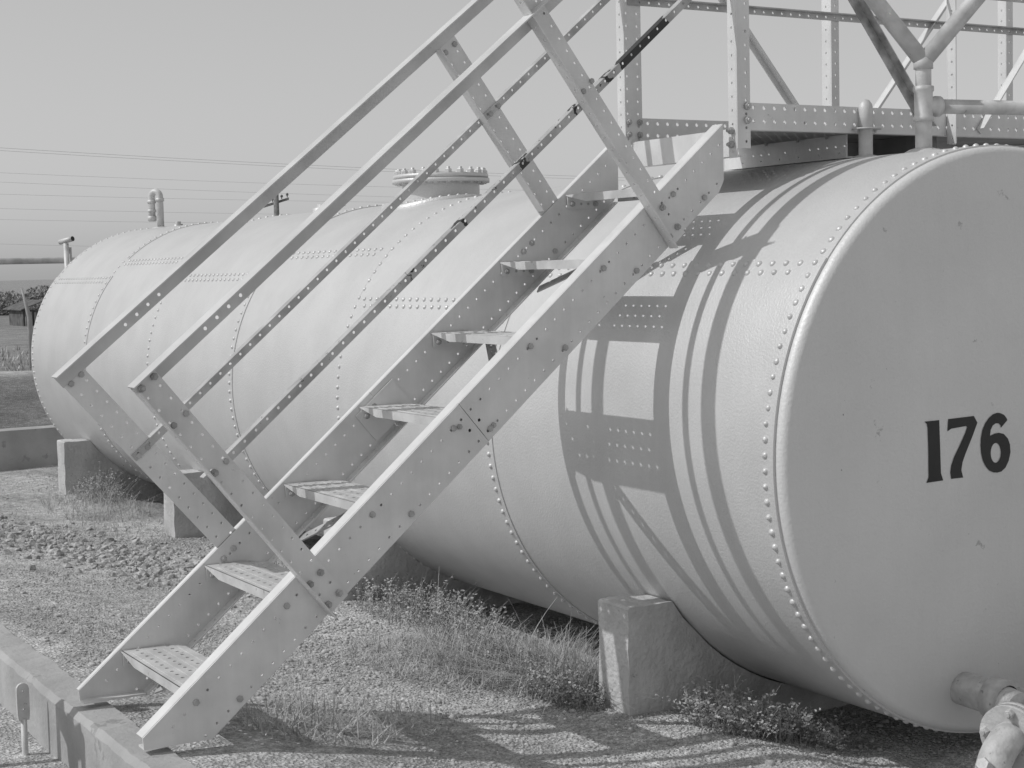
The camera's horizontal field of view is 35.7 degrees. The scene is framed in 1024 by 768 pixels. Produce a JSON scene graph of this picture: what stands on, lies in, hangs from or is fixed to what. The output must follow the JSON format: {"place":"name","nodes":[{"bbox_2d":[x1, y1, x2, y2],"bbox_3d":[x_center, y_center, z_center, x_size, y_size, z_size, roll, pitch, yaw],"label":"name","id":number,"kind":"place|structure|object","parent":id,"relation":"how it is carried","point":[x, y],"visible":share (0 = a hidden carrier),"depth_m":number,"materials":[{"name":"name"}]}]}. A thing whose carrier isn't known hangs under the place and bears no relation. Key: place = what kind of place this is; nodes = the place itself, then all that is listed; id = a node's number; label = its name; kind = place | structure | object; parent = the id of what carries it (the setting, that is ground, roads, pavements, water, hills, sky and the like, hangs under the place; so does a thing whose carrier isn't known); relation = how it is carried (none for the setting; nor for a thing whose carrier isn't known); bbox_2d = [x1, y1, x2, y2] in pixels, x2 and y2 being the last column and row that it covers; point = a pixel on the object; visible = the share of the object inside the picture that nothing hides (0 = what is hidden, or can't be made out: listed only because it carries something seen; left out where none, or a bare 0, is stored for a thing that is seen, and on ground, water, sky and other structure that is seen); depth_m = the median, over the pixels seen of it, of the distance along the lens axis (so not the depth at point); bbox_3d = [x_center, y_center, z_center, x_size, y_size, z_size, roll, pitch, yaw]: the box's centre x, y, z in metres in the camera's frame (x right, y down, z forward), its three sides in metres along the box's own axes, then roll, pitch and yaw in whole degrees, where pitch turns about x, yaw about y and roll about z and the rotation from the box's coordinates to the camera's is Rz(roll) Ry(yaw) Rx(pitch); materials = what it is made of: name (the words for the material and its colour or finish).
{"place":"outdoors","nodes":[
{"label":"outdoors","id":0,"kind":"place"},
{"bbox_2d":[0,219,186,222],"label":"overhead wire","id":1,"kind":"object","parent":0,"point":[104,221],"visible":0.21,"depth_m":85.80,"materials":[{"name":"metal"}]},
{"bbox_2d":[9,194,222,199],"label":"overhead wire","id":2,"kind":"object","parent":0,"point":[124,197],"visible":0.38,"depth_m":82.20,"materials":[{"name":"metal"}]},
{"bbox_2d":[0,208,232,213],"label":"overhead wire","id":3,"kind":"object","parent":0,"point":[125,211],"visible":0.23,"depth_m":83.72,"materials":[{"name":"metal"}]},
{"bbox_2d":[16,173,374,186],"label":"overhead wire","id":4,"kind":"object","parent":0,"point":[189,180],"visible":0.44,"depth_m":79.72,"materials":[{"name":"metal"}]},
{"bbox_2d":[9,182,381,196],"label":"overhead wire","id":5,"kind":"object","parent":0,"point":[176,189],"visible":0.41,"depth_m":81.44,"materials":[{"name":"metal"}]},
{"bbox_2d":[0,150,570,178],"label":"overhead wire","id":6,"kind":"object","parent":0,"point":[203,162],"visible":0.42,"depth_m":77.58,"materials":[{"name":"metal"}]},
{"bbox_2d":[9,148,623,177],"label":"overhead wire","id":7,"kind":"object","parent":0,"point":[238,161],"visible":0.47,"depth_m":76.25,"materials":[{"name":"metal"}]},
{"bbox_2d":[0,345,657,767],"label":"sparse grass","id":8,"kind":"structure","parent":0,"point":[20,355],"depth_m":7.83,"materials":[{"name":"grey plant"}]},
{"bbox_2d":[0,279,981,767],"bbox_3d":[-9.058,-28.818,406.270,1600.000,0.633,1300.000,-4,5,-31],"label":"ground","id":9,"kind":"structure","parent":0,"point":[232,745],"depth_m":4.66,"materials":[{"name":"grey gravel"}]},
{"bbox_2d":[0,290,30,315],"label":"bush","id":10,"kind":"object","parent":9,"relation":"on","point":[9,297],"visible":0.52,"depth_m":55.55,"materials":[{"name":"grey plant"}]},
{"bbox_2d":[2,300,42,325],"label":"old shed","id":11,"kind":"structure","parent":9,"relation":"on","point":[17,315],"depth_m":42.79,"materials":[{"name":"grey wood"}]},
{"bbox_2d":[16,683,29,755],"bbox_3d":[-1.308,0.948,4.268,0.033,0.296,0.016,-4,5,-31],"label":"gauge stake","id":12,"kind":"object","parent":9,"relation":"on","point":[22,702],"visible":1,"depth_m":4.26,"materials":[{"name":"grey metal"}]},
{"bbox_2d":[21,288,32,363],"bbox_3d":[-6.897,-0.651,22.719,0.166,1.433,0.089,-4,5,-31],"label":"leaning pole","id":13,"kind":"object","parent":9,"relation":"on","point":[29,324],"visible":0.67,"depth_m":22.69,"materials":[{"name":"wood"}]},
{"bbox_2d":[0,425,63,470],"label":"wall","id":14,"kind":"structure","parent":9,"relation":"on","point":[27,447],"depth_m":10.71,"materials":[{"name":"concrete"}]},
{"bbox_2d":[22,285,49,309],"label":"bush","id":15,"kind":"object","parent":9,"relation":"on","point":[33,297],"visible":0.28,"depth_m":59.13,"materials":[{"name":"grey plant"}]},
{"bbox_2d":[0,236,75,268],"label":"vent standpipe","id":16,"kind":"object","parent":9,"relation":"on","point":[67,259],"visible":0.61,"depth_m":11.93,"materials":[{"name":"metal"}]},
{"bbox_2d":[21,485,161,522],"bbox_3d":[-2.260,0.632,8.716,0.806,0.161,1.464,-4,5,-31],"label":"weed clump","id":17,"kind":"object","parent":9,"relation":"on","point":[92,504],"visible":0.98,"depth_m":8.67,"materials":[{"name":"grey plant"}]},
{"bbox_2d":[0,623,196,767],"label":"concrete kerb","id":18,"kind":"structure","parent":9,"relation":"on","point":[67,727],"depth_m":4.17,"materials":[{"name":"grey concrete"}]},
{"bbox_2d":[56,461,145,504],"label":"weed clump","id":19,"kind":"object","parent":9,"relation":"on","point":[98,487],"visible":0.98,"depth_m":9.10,"materials":[{"name":"grey plant"}]},
{"bbox_2d":[37,517,182,552],"bbox_3d":[-1.987,0.719,7.712,0.673,0.095,1.301,-4,5,-31],"label":"weed clump","id":20,"kind":"object","parent":9,"relation":"on","point":[116,532],"visible":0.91,"depth_m":7.76,"materials":[{"name":"grey plant"}]},
{"bbox_2d":[57,439,163,500],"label":"concrete pier","id":21,"kind":"structure","parent":9,"relation":"on","point":[81,457],"depth_m":9.44,"materials":[{"name":"grey concrete"}]},
{"bbox_2d":[31,99,1023,732],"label":"storage tank","id":22,"kind":"object","parent":21,"relation":"on","point":[767,421],"visible":0.7,"depth_m":4.27,"materials":[{"name":"metal"}]},
{"bbox_2d":[616,0,1023,169],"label":"steel walkway","id":23,"kind":"structure","parent":22,"relation":"on","point":[758,142],"depth_m":4.91,"materials":[{"name":"metal"}]},
{"bbox_2d":[864,0,1023,152],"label":"riser pipe","id":24,"kind":"object","parent":22,"relation":"on","point":[928,106],"visible":0.89,"depth_m":4.47,"materials":[{"name":"metal"}]},
{"bbox_2d":[975,701,1023,767],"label":"elbow pipe","id":25,"kind":"object","parent":22,"relation":"attached to","point":[1001,731],"visible":1,"depth_m":3.85,"materials":[{"name":"grey metal"}]},
{"bbox_2d":[30,600,225,654],"bbox_3d":[-1.277,0.814,5.341,0.686,0.128,0.940,-4,5,-31],"label":"weed clump","id":26,"kind":"object","parent":9,"relation":"on","point":[106,623],"visible":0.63,"depth_m":5.34,"materials":[{"name":"grey plant"}]},
{"bbox_2d":[0,513,364,620],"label":"clods","id":27,"kind":"object","parent":9,"relation":"on","point":[35,533],"visible":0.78,"depth_m":7.14,"materials":[{"name":"grey gravel"}]},
{"bbox_2d":[191,551,290,568],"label":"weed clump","id":28,"kind":"object","parent":9,"relation":"on","point":[276,562],"visible":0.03,"depth_m":6.76,"materials":[{"name":"grey plant"}]},
{"bbox_2d":[164,469,321,540],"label":"concrete pier","id":29,"kind":"structure","parent":9,"relation":"on","point":[178,522],"depth_m":7.80,"materials":[{"name":"grey concrete"}]},
{"bbox_2d":[264,193,288,215],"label":"telephone pole","id":30,"kind":"object","parent":9,"relation":"on","point":[276,202],"visible":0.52,"depth_m":67.25,"materials":[{"name":"grey wood"}]},
{"bbox_2d":[224,663,462,753],"bbox_3d":[-0.499,0.857,4.172,0.702,0.225,0.858,-1,4,7],"label":"weed clump","id":31,"kind":"object","parent":9,"relation":"on","point":[325,711],"visible":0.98,"depth_m":4.13,"materials":[{"name":"grey plant"}]},
{"bbox_2d":[51,0,723,749],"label":"steel stairway","id":32,"kind":"object","parent":9,"relation":"on","point":[465,426],"visible":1,"depth_m":4.20,"materials":[{"name":"metal"}]},
{"bbox_2d":[323,517,524,610],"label":"concrete pier","id":33,"kind":"structure","parent":9,"relation":"on","point":[396,559],"depth_m":6.27,"materials":[{"name":"grey concrete"}]},
{"bbox_2d":[351,572,514,641],"bbox_3d":[-0.368,0.808,5.986,0.522,0.235,1.457,-3,5,-24],"label":"weed clump","id":34,"kind":"object","parent":9,"relation":"on","point":[430,603],"visible":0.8,"depth_m":5.79,"materials":[{"name":"grey plant"}]},
{"bbox_2d":[313,576,594,659],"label":"dry stalks","id":35,"kind":"object","parent":9,"relation":"on","point":[477,629],"visible":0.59,"depth_m":5.24,"materials":[{"name":"grey plant"}]},
{"bbox_2d":[340,611,704,725],"bbox_3d":[0.082,0.829,4.986,1.073,0.191,1.639,-4,5,-31],"label":"weed clump","id":36,"kind":"object","parent":9,"relation":"on","point":[456,661],"visible":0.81,"depth_m":5.00,"materials":[{"name":"grey plant"}]},
{"bbox_2d":[437,622,609,710],"bbox_3d":[0.048,0.854,4.942,0.365,0.137,0.953,-4,5,-31],"label":"weed clump","id":37,"kind":"object","parent":9,"relation":"on","point":[573,695],"visible":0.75,"depth_m":4.73,"materials":[{"name":"grey plant"}]},
{"bbox_2d":[598,594,848,718],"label":"concrete pier","id":38,"kind":"structure","parent":9,"relation":"on","point":[649,645],"depth_m":4.56,"materials":[{"name":"grey concrete"}]},
{"bbox_2d":[651,675,865,749],"bbox_3d":[0.712,0.913,4.450,0.592,0.251,0.420,-4,5,-31],"label":"weed clump","id":39,"kind":"object","parent":9,"relation":"on","point":[750,720],"visible":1,"depth_m":4.38,"materials":[{"name":"grey plant"}]},
{"bbox_2d":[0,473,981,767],"bbox_3d":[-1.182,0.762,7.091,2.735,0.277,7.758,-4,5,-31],"label":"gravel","id":40,"kind":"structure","parent":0,"point":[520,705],"depth_m":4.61,"materials":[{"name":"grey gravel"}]},
{"bbox_2d":[0,0,1023,280],"label":"sky","id":41,"kind":"structure","parent":0,"point":[247,82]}
]}

